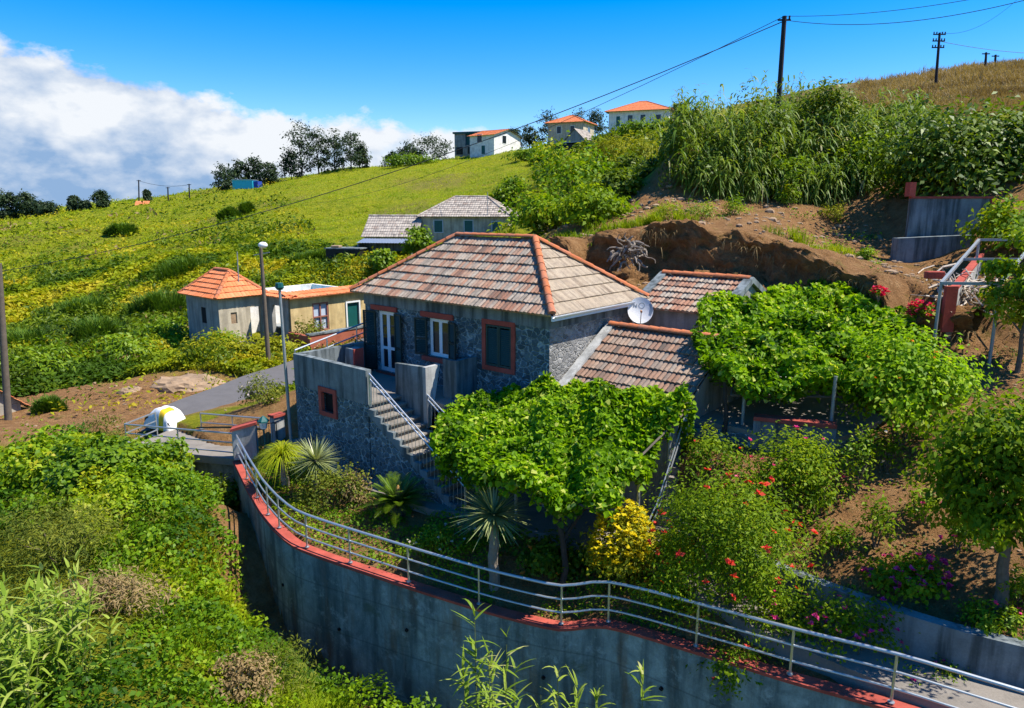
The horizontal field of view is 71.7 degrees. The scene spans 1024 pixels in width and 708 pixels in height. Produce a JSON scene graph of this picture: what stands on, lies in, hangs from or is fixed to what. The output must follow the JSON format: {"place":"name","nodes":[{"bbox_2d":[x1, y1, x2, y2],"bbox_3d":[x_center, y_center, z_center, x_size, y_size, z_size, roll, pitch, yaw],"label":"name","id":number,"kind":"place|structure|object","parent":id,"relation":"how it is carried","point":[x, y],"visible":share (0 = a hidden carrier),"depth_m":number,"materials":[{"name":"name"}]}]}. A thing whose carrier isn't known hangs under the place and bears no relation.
{"place":"outdoors","nodes":[
{"label":"outdoors","id":0,"kind":"place"},
{"bbox_2d":[141,338,363,434],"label":"road","id":1,"kind":"structure","parent":0,"point":[220,395],"depth_m":31.20,"materials":[{"name":"asphalt"}]},
{"bbox_2d":[144,405,184,431],"bbox_3d":[-13.545,2.432,27.682,1.532,0.819,0.930,6,13,28],"label":"covered vehicle","id":2,"kind":"object","parent":1,"relation":"on","point":[169,416],"visible":0.91,"depth_m":27.30,"materials":[{"name":"white metal"}]},
{"bbox_2d":[266,438,645,565],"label":"courtyard paving","id":3,"kind":"structure","parent":0,"point":[542,523],"depth_m":18.98,"materials":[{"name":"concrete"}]},
{"bbox_2d":[0,70,1023,707],"bbox_3d":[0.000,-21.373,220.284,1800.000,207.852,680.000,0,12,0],"label":"ground","id":4,"kind":"structure","parent":0,"point":[884,216],"depth_m":20.58,"materials":[{"name":"plant"}]},
{"bbox_2d":[0,263,11,419],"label":"utility pole","id":5,"kind":"object","parent":4,"relation":"on","point":[7,406],"visible":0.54,"depth_m":29.58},
{"bbox_2d":[0,416,74,497],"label":"leafy bush","id":6,"kind":"object","parent":4,"relation":"on","point":[32,445],"visible":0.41,"depth_m":22.74,"materials":[{"name":"green plant"}]},
{"bbox_2d":[0,322,104,377],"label":"hill bush","id":7,"kind":"object","parent":4,"relation":"on","point":[47,359],"visible":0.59,"depth_m":38.51,"materials":[{"name":"green plant"}]},
{"bbox_2d":[0,545,138,707],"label":"cane clump","id":8,"kind":"object","parent":4,"relation":"on","point":[52,642],"visible":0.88,"depth_m":12.23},
{"bbox_2d":[0,475,143,583],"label":"gorse bush","id":9,"kind":"object","parent":4,"relation":"on","point":[59,538],"visible":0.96,"depth_m":17.44,"materials":[{"name":"green plant"}]},
{"bbox_2d":[67,312,131,341],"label":"broom bush","id":10,"kind":"object","parent":4,"relation":"on","point":[107,325],"visible":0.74,"depth_m":48.16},
{"bbox_2d":[0,426,200,516],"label":"fig bush","id":11,"kind":"object","parent":4,"relation":"on","point":[104,451],"visible":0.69,"depth_m":21.75,"materials":[{"name":"green plant"}]},
{"bbox_2d":[41,325,176,359],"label":"hill bush","id":12,"kind":"object","parent":4,"relation":"on","point":[119,347],"visible":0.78,"depth_m":42.42,"materials":[{"name":"green plant"}]},
{"bbox_2d":[46,557,184,620],"bbox_3d":[-9.064,5.342,16.162,3.249,1.271,2.225,0,12,0],"label":"dead bush","id":13,"kind":"object","parent":4,"relation":"on","point":[121,586],"visible":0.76,"depth_m":15.88,"materials":[{"name":"brown plant"}]},
{"bbox_2d":[123,286,185,315],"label":"broom bush","id":14,"kind":"object","parent":4,"relation":"on","point":[158,300],"visible":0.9,"depth_m":55.45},
{"bbox_2d":[124,311,189,341],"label":"hill bush","id":15,"kind":"object","parent":4,"relation":"on","point":[158,328],"visible":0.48,"depth_m":46.24,"materials":[{"name":"green plant"}]},
{"bbox_2d":[0,409,326,707],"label":"gorse cover","id":16,"kind":"object","parent":4,"relation":"on","point":[119,525],"visible":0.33,"depth_m":17.18,"materials":[{"name":"green plant"}]},
{"bbox_2d":[149,373,225,392],"bbox_3d":[-16.302,1.846,35.065,4.527,1.527,2.180,0,12,0],"label":"rock","id":17,"kind":"object","parent":4,"relation":"on","point":[188,382],"visible":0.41,"depth_m":34.46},
{"bbox_2d":[153,251,222,277],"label":"broom bush","id":18,"kind":"object","parent":4,"relation":"on","point":[172,267],"visible":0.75,"depth_m":66.58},
{"bbox_2d":[141,428,235,489],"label":"entrance bridge","id":19,"kind":"structure","parent":4,"relation":"on","point":[214,463],"depth_m":24.75,"materials":[{"name":"concrete"}]},
{"bbox_2d":[124,412,260,457],"bbox_3d":[-11.345,2.813,25.490,4.376,0.909,1.947,3,12,14],"label":"bridge railing","id":20,"kind":"object","parent":19,"relation":"on","point":[177,429],"visible":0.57,"depth_m":24.90,"materials":[{"name":"metal"}]},
{"bbox_2d":[230,419,258,459],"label":"gate pillar","id":21,"kind":"structure","parent":19,"relation":"on","point":[246,433],"depth_m":23.87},
{"bbox_2d":[0,219,379,398],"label":"broom patches","id":22,"kind":"object","parent":4,"relation":"on","point":[52,319],"visible":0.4,"depth_m":53.97,"materials":[{"name":"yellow plant"}]},
{"bbox_2d":[0,181,415,417],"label":"hill scrub","id":23,"kind":"object","parent":4,"relation":"on","point":[95,369],"visible":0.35,"depth_m":67.97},
{"bbox_2d":[171,327,261,357],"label":"hill bush","id":24,"kind":"object","parent":4,"relation":"on","point":[234,343],"visible":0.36,"depth_m":39.50,"materials":[{"name":"green plant"}]},
{"bbox_2d":[0,419,441,707],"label":"bramble cover","id":25,"kind":"object","parent":4,"relation":"on","point":[186,483],"visible":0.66,"depth_m":17.24,"materials":[{"name":"green plant"}]},
{"bbox_2d":[122,494,376,707],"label":"slope grass","id":26,"kind":"structure","parent":4,"relation":"on","point":[316,703],"depth_m":17.16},
{"bbox_2d":[204,645,294,706],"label":"dead bush","id":27,"kind":"object","parent":4,"relation":"on","point":[240,665],"visible":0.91,"depth_m":14.55,"materials":[{"name":"brown plant"}]},
{"bbox_2d":[237,364,291,408],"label":"roadside shrub","id":28,"kind":"object","parent":4,"relation":"on","point":[269,396],"visible":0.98,"depth_m":27.14,"materials":[{"name":"green plant"}]},
{"bbox_2d":[177,267,364,348],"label":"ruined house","id":29,"kind":"structure","parent":4,"relation":"on","point":[220,298],"depth_m":44.35,"materials":[{"name":"paint"}]},
{"bbox_2d":[224,627,320,706],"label":"gorse bush","id":30,"kind":"object","parent":4,"relation":"on","point":[292,652],"visible":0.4,"depth_m":15.73,"materials":[{"name":"green plant"}]},
{"bbox_2d":[243,440,311,493],"bbox_3d":[-7.028,3.465,21.770,2.691,1.614,2.557,0,12,0],"label":"grass palm","id":31,"kind":"object","parent":4,"relation":"on","point":[282,453],"depth_m":21.45,"materials":[{"name":"green plant"}]},
{"bbox_2d":[0,147,562,288],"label":"meadow grass","id":32,"kind":"structure","parent":4,"relation":"on","point":[297,203],"depth_m":107.37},
{"bbox_2d":[279,119,317,177],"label":"skyline tree","id":33,"kind":"object","parent":4,"relation":"on","point":[301,153],"visible":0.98,"depth_m":143.73,"materials":[{"name":"green plant"}]},
{"bbox_2d":[287,434,342,495],"bbox_3d":[-5.817,3.339,20.915,1.699,2.038,1.747,0,12,0],"label":"dragon tree","id":34,"kind":"object","parent":4,"relation":"on","point":[317,457],"visible":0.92,"depth_m":20.78,"materials":[{"name":"green plant"}]},
{"bbox_2d":[288,325,363,351],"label":"brick wall","id":35,"kind":"structure","parent":4,"relation":"on","point":[342,336],"depth_m":42.57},
{"bbox_2d":[287,455,376,520],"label":"garden shrub","id":36,"kind":"object","parent":4,"relation":"on","point":[326,484],"visible":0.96,"depth_m":20.27,"materials":[{"name":"green plant"}]},
{"bbox_2d":[361,214,421,238],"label":"stone barn","id":37,"kind":"structure","parent":4,"relation":"on","point":[382,226],"depth_m":68.53,"materials":[{"name":"grey tile"}]},
{"bbox_2d":[355,471,434,526],"bbox_3d":[-3.140,3.905,19.638,2.057,1.330,2.069,10,16,41],"label":"cycad","id":38,"kind":"object","parent":4,"relation":"on","point":[398,496],"visible":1,"depth_m":19.51,"materials":[{"name":"green plant"}]},
{"bbox_2d":[389,518,489,564],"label":"garden shrub","id":39,"kind":"object","parent":4,"relation":"on","point":[429,544],"visible":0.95,"depth_m":17.82,"materials":[{"name":"green plant"}]},
{"bbox_2d":[416,195,517,241],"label":"farmhouse","id":40,"kind":"object","parent":4,"relation":"on","point":[450,216],"visible":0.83,"depth_m":68.64,"materials":[{"name":"grey tile"}]},
{"bbox_2d":[293,232,648,517],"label":"stone house","id":41,"kind":"structure","parent":4,"relation":"on","point":[438,319],"depth_m":21.95,"materials":[{"name":"stone"}]},
{"bbox_2d":[379,311,394,371],"bbox_3d":[-4.294,-0.444,24.890,0.920,2.150,0.080,10,15,39],"label":"door","id":42,"kind":"structure","parent":41,"relation":"in","point":[386,318],"depth_m":24.94,"materials":[{"name":"white paint"}]},
{"bbox_2d":[430,318,447,357],"bbox_3d":[-2.301,-0.530,23.129,0.970,1.260,0.070,10,15,39],"label":"window","id":43,"kind":"structure","parent":41,"relation":"in","point":[438,327],"depth_m":23.16,"materials":[{"name":"white paint"}]},
{"bbox_2d":[440,599,534,707],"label":"cane shoots","id":44,"kind":"object","parent":4,"relation":"on","point":[491,703],"visible":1,"depth_m":14.36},
{"bbox_2d":[449,483,535,590],"bbox_3d":[-0.438,4.322,16.755,2.100,2.892,2.099,0,12,0],"label":"dragon tree","id":45,"kind":"object","parent":4,"relation":"on","point":[494,509],"visible":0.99,"depth_m":16.62,"materials":[{"name":"green plant"}]},
{"bbox_2d":[246,442,739,647],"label":"garden plants","id":46,"kind":"object","parent":4,"relation":"on","point":[369,512],"visible":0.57,"depth_m":18.53,"materials":[{"name":"green plant"}]},
{"bbox_2d":[469,129,522,157],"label":"gable villa","id":47,"kind":"object","parent":4,"relation":"on","point":[482,148],"visible":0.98,"depth_m":150.82,"materials":[{"name":"paint"}]},
{"bbox_2d":[488,175,530,206],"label":"scrub bush","id":48,"kind":"object","parent":4,"relation":"on","point":[508,190],"visible":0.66,"depth_m":81.38,"materials":[{"name":"green plant"}]},
{"bbox_2d":[486,184,611,237],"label":"scrub bush","id":49,"kind":"object","parent":4,"relation":"on","point":[538,210],"visible":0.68,"depth_m":34.66,"materials":[{"name":"green plant"}]},
{"bbox_2d":[498,525,602,591],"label":"dark shrub","id":50,"kind":"object","parent":4,"relation":"on","point":[544,556],"visible":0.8,"depth_m":16.82,"materials":[{"name":"green plant"}]},
{"bbox_2d":[545,115,596,142],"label":"square villa","id":51,"kind":"object","parent":4,"relation":"on","point":[558,131],"visible":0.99,"depth_m":155.37,"materials":[{"name":"paint"}]},
{"bbox_2d":[521,130,623,201],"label":"scrub bush","id":52,"kind":"object","parent":4,"relation":"on","point":[585,172],"visible":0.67,"depth_m":47.68,"materials":[{"name":"green plant"}]},
{"bbox_2d":[232,460,919,707],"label":"retaining wall","id":53,"kind":"structure","parent":4,"relation":"on","point":[355,618],"depth_m":16.47,"materials":[{"name":"concrete"}]},
{"bbox_2d":[235,434,1023,707],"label":"wall railing","id":54,"kind":"object","parent":53,"relation":"on","point":[892,687],"depth_m":14.67,"materials":[{"name":"metal"}]},
{"bbox_2d":[545,176,641,231],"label":"scrub bush","id":55,"kind":"object","parent":4,"relation":"on","point":[590,206],"visible":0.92,"depth_m":31.50,"materials":[{"name":"green plant"}]},
{"bbox_2d":[503,414,683,555],"bbox_3d":[0.700,3.076,18.387,6.443,3.482,4.035,8,14,34],"label":"vine trellis","id":56,"kind":"object","parent":4,"relation":"on","point":[644,452],"visible":0.19,"depth_m":17.07,"materials":[{"name":"grey metal"}]},
{"bbox_2d":[429,371,698,594],"bbox_3d":[0.753,2.917,18.315,7.004,4.851,4.767,8,14,35],"label":"grape vine","id":57,"kind":"object","parent":56,"relation":"on","point":[476,439],"visible":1,"depth_m":17.44,"materials":[{"name":"green plant"}]},
{"bbox_2d":[576,498,669,589],"bbox_3d":[2.566,4.393,16.295,2.304,2.262,2.230,-10,15,-40],"label":"yellow shrub","id":58,"kind":"object","parent":4,"relation":"on","point":[621,568],"visible":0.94,"depth_m":16.06,"materials":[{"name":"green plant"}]},
{"bbox_2d":[596,162,649,202],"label":"scrub bush","id":59,"kind":"object","parent":4,"relation":"on","point":[626,182],"visible":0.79,"depth_m":35.86,"materials":[{"name":"green plant"}]},
{"bbox_2d":[529,125,725,234],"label":"hill brush","id":60,"kind":"object","parent":4,"relation":"on","point":[645,169],"visible":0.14,"depth_m":91.53,"materials":[{"name":"green plant"}]},
{"bbox_2d":[604,101,674,132],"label":"wide villa","id":61,"kind":"object","parent":4,"relation":"on","point":[638,110],"visible":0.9,"depth_m":139.68,"materials":[{"name":"paint"}]},
{"bbox_2d":[549,321,751,520],"bbox_3d":[4.355,1.851,21.157,3.990,5.323,6.496,10,15,39],"label":"tiled annex","id":62,"kind":"object","parent":4,"relation":"on","point":[619,355],"visible":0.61,"depth_m":19.87,"materials":[{"name":"tile"}]},
{"bbox_2d":[624,562,703,613],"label":"garden shrub","id":63,"kind":"object","parent":4,"relation":"on","point":[669,600],"visible":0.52,"depth_m":15.15,"materials":[{"name":"green plant"}]},
{"bbox_2d":[642,409,725,566],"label":"garden steps","id":64,"kind":"structure","parent":4,"relation":"on","point":[675,468],"depth_m":17.43,"materials":[{"name":"concrete"}]},
{"bbox_2d":[544,208,855,256],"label":"grass","id":65,"kind":"structure","parent":4,"relation":"on","point":[649,218],"depth_m":28.88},
{"bbox_2d":[636,270,767,335],"bbox_3d":[6.283,-0.687,23.673,3.290,4.063,3.819,10,15,39],"label":"tiled annex","id":66,"kind":"object","parent":4,"relation":"on","point":[673,299],"visible":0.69,"depth_m":22.70,"materials":[{"name":"tile"}]},
{"bbox_2d":[671,418,757,479],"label":"shrub","id":67,"kind":"object","parent":4,"relation":"on","point":[708,446],"visible":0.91,"depth_m":16.70,"materials":[{"name":"green plant"}]},
{"bbox_2d":[685,638,783,703],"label":"path shrub","id":68,"kind":"object","parent":4,"relation":"on","point":[719,663],"visible":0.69,"depth_m":13.56,"materials":[{"name":"green plant"}]},
{"bbox_2d":[627,438,851,663],"bbox_3d":[4.471,3.685,14.402,4.503,3.983,4.715,-9,15,-37],"label":"flowering bush","id":69,"kind":"object","parent":4,"relation":"on","point":[736,552],"visible":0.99,"depth_m":14.07,"materials":[{"name":"green plant"}]},
{"bbox_2d":[714,80,795,157],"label":"thicket shrub","id":70,"kind":"object","parent":4,"relation":"on","point":[774,120],"visible":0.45,"depth_m":35.85,"materials":[{"name":"green plant"}]},
{"bbox_2d":[541,165,984,307],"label":"soil clods","id":71,"kind":"object","parent":4,"relation":"on","point":[774,219],"visible":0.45,"depth_m":30.72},
{"bbox_2d":[549,219,983,352],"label":"earth bank","id":72,"kind":"structure","parent":4,"relation":"on","point":[680,253],"depth_m":26.24,"materials":[{"name":"soil"}]},
{"bbox_2d":[606,233,655,271],"bbox_3d":[4.405,-3.803,26.442,1.737,1.428,0.930,-4,12,-18],"label":"stump","id":73,"kind":"object","parent":72,"relation":"on","point":[634,245],"visible":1,"depth_m":26.48,"materials":[{"name":"wood"}]},
{"bbox_2d":[737,576,799,637],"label":"rose bush","id":74,"kind":"object","parent":4,"relation":"on","point":[768,613],"visible":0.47,"depth_m":14.00,"materials":[{"name":"green plant"}]},
{"bbox_2d":[668,125,876,207],"bbox_3d":[12.685,-8.668,34.415,10.733,4.784,3.956,0,12,0],"label":"cane fringe","id":75,"kind":"object","parent":4,"relation":"on","point":[717,180],"visible":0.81,"depth_m":33.78,"materials":[{"name":"green plant"}]},
{"bbox_2d":[699,420,864,535],"bbox_3d":[6.075,2.675,15.835,3.677,2.264,2.675,-3,12,-12],"label":"flowering bush","id":76,"kind":"object","parent":4,"relation":"on","point":[788,472],"visible":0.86,"depth_m":15.65,"materials":[{"name":"green plant"}]},
{"bbox_2d":[776,16,790,126],"bbox_3d":[14.970,-14.598,39.857,0.764,8.217,0.300,0,12,0],"label":"utility pole","id":77,"kind":"object","parent":4,"relation":"on","point":[781,54],"visible":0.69,"depth_m":39.37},
{"bbox_2d":[4,22,781,270],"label":"cable","id":78,"kind":"object","parent":77,"relation":"attached to","point":[423,161],"visible":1,"depth_m":45.12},
{"bbox_2d":[695,370,884,457],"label":"patio","id":79,"kind":"structure","parent":4,"relation":"on","point":[809,412],"depth_m":18.24,"materials":[{"name":"concrete"}]},
{"bbox_2d":[656,101,929,196],"bbox_3d":[16.359,-11.425,38.999,18.910,6.078,11.472,0,12,0],"label":"thicket brush","id":80,"kind":"object","parent":4,"relation":"on","point":[667,141],"visible":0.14,"depth_m":34.85,"materials":[{"name":"green plant"}]},
{"bbox_2d":[765,154,822,197],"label":"thicket shrub","id":81,"kind":"object","parent":4,"relation":"on","point":[778,162],"visible":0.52,"depth_m":33.71,"materials":[{"name":"green plant"}]},
{"bbox_2d":[709,318,880,424],"bbox_3d":[8.604,0.114,20.901,4.467,2.701,8.995,10,15,39],"label":"vine trellis","id":82,"kind":"object","parent":4,"relation":"on","point":[833,396],"visible":0.24,"depth_m":17.55,"materials":[{"name":"grey metal"}]},
{"bbox_2d":[690,276,939,434],"bbox_3d":[8.686,0.197,20.525,9.078,4.188,6.180,-8,14,-32],"label":"grape vine","id":83,"kind":"object","parent":82,"relation":"on","point":[743,342],"visible":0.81,"depth_m":19.46,"materials":[{"name":"green plant"}]},
{"bbox_2d":[644,68,946,199],"bbox_3d":[15.889,-11.860,38.368,18.358,8.340,11.630,0,12,0],"label":"cane thicket","id":84,"kind":"object","parent":4,"relation":"on","point":[810,143],"visible":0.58,"depth_m":35.96,"materials":[{"name":"green plant"}]},
{"bbox_2d":[761,586,835,647],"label":"rose bush","id":85,"kind":"object","parent":4,"relation":"on","point":[798,622],"visible":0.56,"depth_m":13.69,"materials":[{"name":"green plant"}]},
{"bbox_2d":[789,448,846,516],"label":"slope shrub","id":86,"kind":"object","parent":4,"relation":"on","point":[829,494],"visible":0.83,"depth_m":15.39,"materials":[{"name":"green plant"}]},
{"bbox_2d":[784,74,874,141],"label":"thicket shrub","id":87,"kind":"object","parent":4,"relation":"on","point":[832,97],"visible":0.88,"depth_m":37.11,"materials":[{"name":"green plant"}]},
{"bbox_2d":[809,519,867,560],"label":"slope shrub","id":88,"kind":"object","parent":4,"relation":"on","point":[835,540],"visible":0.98,"depth_m":14.61,"materials":[{"name":"green plant"}]},
{"bbox_2d":[678,271,1023,630],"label":"leaf litter","id":89,"kind":"object","parent":4,"relation":"on","point":[900,462],"visible":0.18,"depth_m":16.21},
{"bbox_2d":[825,420,880,495],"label":"slope shrub","id":90,"kind":"object","parent":4,"relation":"on","point":[852,468],"visible":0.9,"depth_m":15.76,"materials":[{"name":"green plant"}]},
{"bbox_2d":[792,577,920,664],"bbox_3d":[6.420,5.145,13.245,2.170,1.819,1.773,-10,15,-39],"label":"rose bush","id":91,"kind":"object","parent":4,"relation":"on","point":[845,630],"visible":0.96,"depth_m":13.03,"materials":[{"name":"green plant"}]},
{"bbox_2d":[696,520,1023,688],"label":"planter wall","id":92,"kind":"structure","parent":4,"relation":"on","point":[993,656],"depth_m":12.84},
{"bbox_2d":[824,120,898,182],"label":"thicket shrub","id":93,"kind":"object","parent":4,"relation":"on","point":[857,158],"visible":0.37,"depth_m":34.11,"materials":[{"name":"green plant"}]},
{"bbox_2d":[851,474,905,547],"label":"slope shrub","id":94,"kind":"object","parent":4,"relation":"on","point":[877,519],"visible":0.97,"depth_m":14.52,"materials":[{"name":"green plant"}]},
{"bbox_2d":[856,423,919,471],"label":"slope shrub","id":95,"kind":"object","parent":4,"relation":"on","point":[895,450],"visible":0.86,"depth_m":16.32,"materials":[{"name":"green plant"}]},
{"bbox_2d":[845,546,956,609],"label":"flower clump","id":96,"kind":"object","parent":4,"relation":"on","point":[902,576],"visible":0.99,"depth_m":13.61,"materials":[{"name":"green plant"}]},
{"bbox_2d":[824,314,1011,445],"bbox_3d":[9.409,0.708,17.037,4.158,3.333,3.969,-3,12,-16],"label":"citrus tree","id":97,"kind":"object","parent":4,"relation":"on","point":[925,384],"visible":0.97,"depth_m":16.27,"materials":[{"name":"green plant"}]},
{"bbox_2d":[893,470,949,524],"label":"slope shrub","id":98,"kind":"object","parent":4,"relation":"on","point":[927,503],"visible":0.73,"depth_m":14.89,"materials":[{"name":"green plant"}]},
{"bbox_2d":[848,57,1023,117],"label":"dry grass","id":99,"kind":"structure","parent":4,"relation":"on","point":[1005,70],"depth_m":60.42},
{"bbox_2d":[855,87,1023,199],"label":"broadleaf bush","id":100,"kind":"object","parent":4,"relation":"on","point":[983,153],"visible":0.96,"depth_m":29.51,"materials":[{"name":"green plant"}]},
{"bbox_2d":[890,182,995,262],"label":"garden wall","id":101,"kind":"structure","parent":4,"relation":"on","point":[930,233],"depth_m":27.97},
{"bbox_2d":[911,263,997,314],"bbox_3d":[13.844,-2.135,22.356,2.896,1.329,6.266,0,12,0],"label":"stick pile","id":102,"kind":"object","parent":4,"relation":"on","point":[966,288],"visible":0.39,"depth_m":21.88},
{"bbox_2d":[897,379,1023,617],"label":"garden tree","id":103,"kind":"object","parent":4,"relation":"on","point":[962,486],"visible":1,"depth_m":12.32,"materials":[{"name":"green plant"}]},
{"bbox_2d":[939,253,984,338],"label":"garden wall","id":104,"kind":"structure","parent":4,"relation":"on","point":[952,300],"depth_m":20.69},
{"bbox_2d":[933,239,1023,365],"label":"steel frame","id":105,"kind":"object","parent":4,"relation":"on","point":[957,264],"visible":0.6,"depth_m":20.21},
{"bbox_2d":[953,187,1023,256],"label":"leafy bush","id":106,"kind":"object","parent":4,"relation":"on","point":[1000,217],"visible":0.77,"depth_m":25.80,"materials":[{"name":"green plant"}]},
{"bbox_2d":[953,588,1023,640],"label":"flower clump","id":107,"kind":"object","parent":4,"relation":"on","point":[988,622],"visible":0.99,"depth_m":12.71,"materials":[{"name":"green plant"}]},
{"bbox_2d":[965,224,1023,372],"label":"edge tree","id":108,"kind":"object","parent":4,"relation":"on","point":[1011,290],"visible":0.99,"depth_m":18.74,"materials":[{"name":"green plant"}]},
{"bbox_2d":[0,0,1023,209],"label":"sky","id":109,"kind":"structure","parent":0,"point":[109,96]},
{"bbox_2d":[642,548,1023,707],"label":"path","id":110,"kind":"structure","parent":0,"point":[979,688],"depth_m":12.80,"materials":[{"name":"concrete"}]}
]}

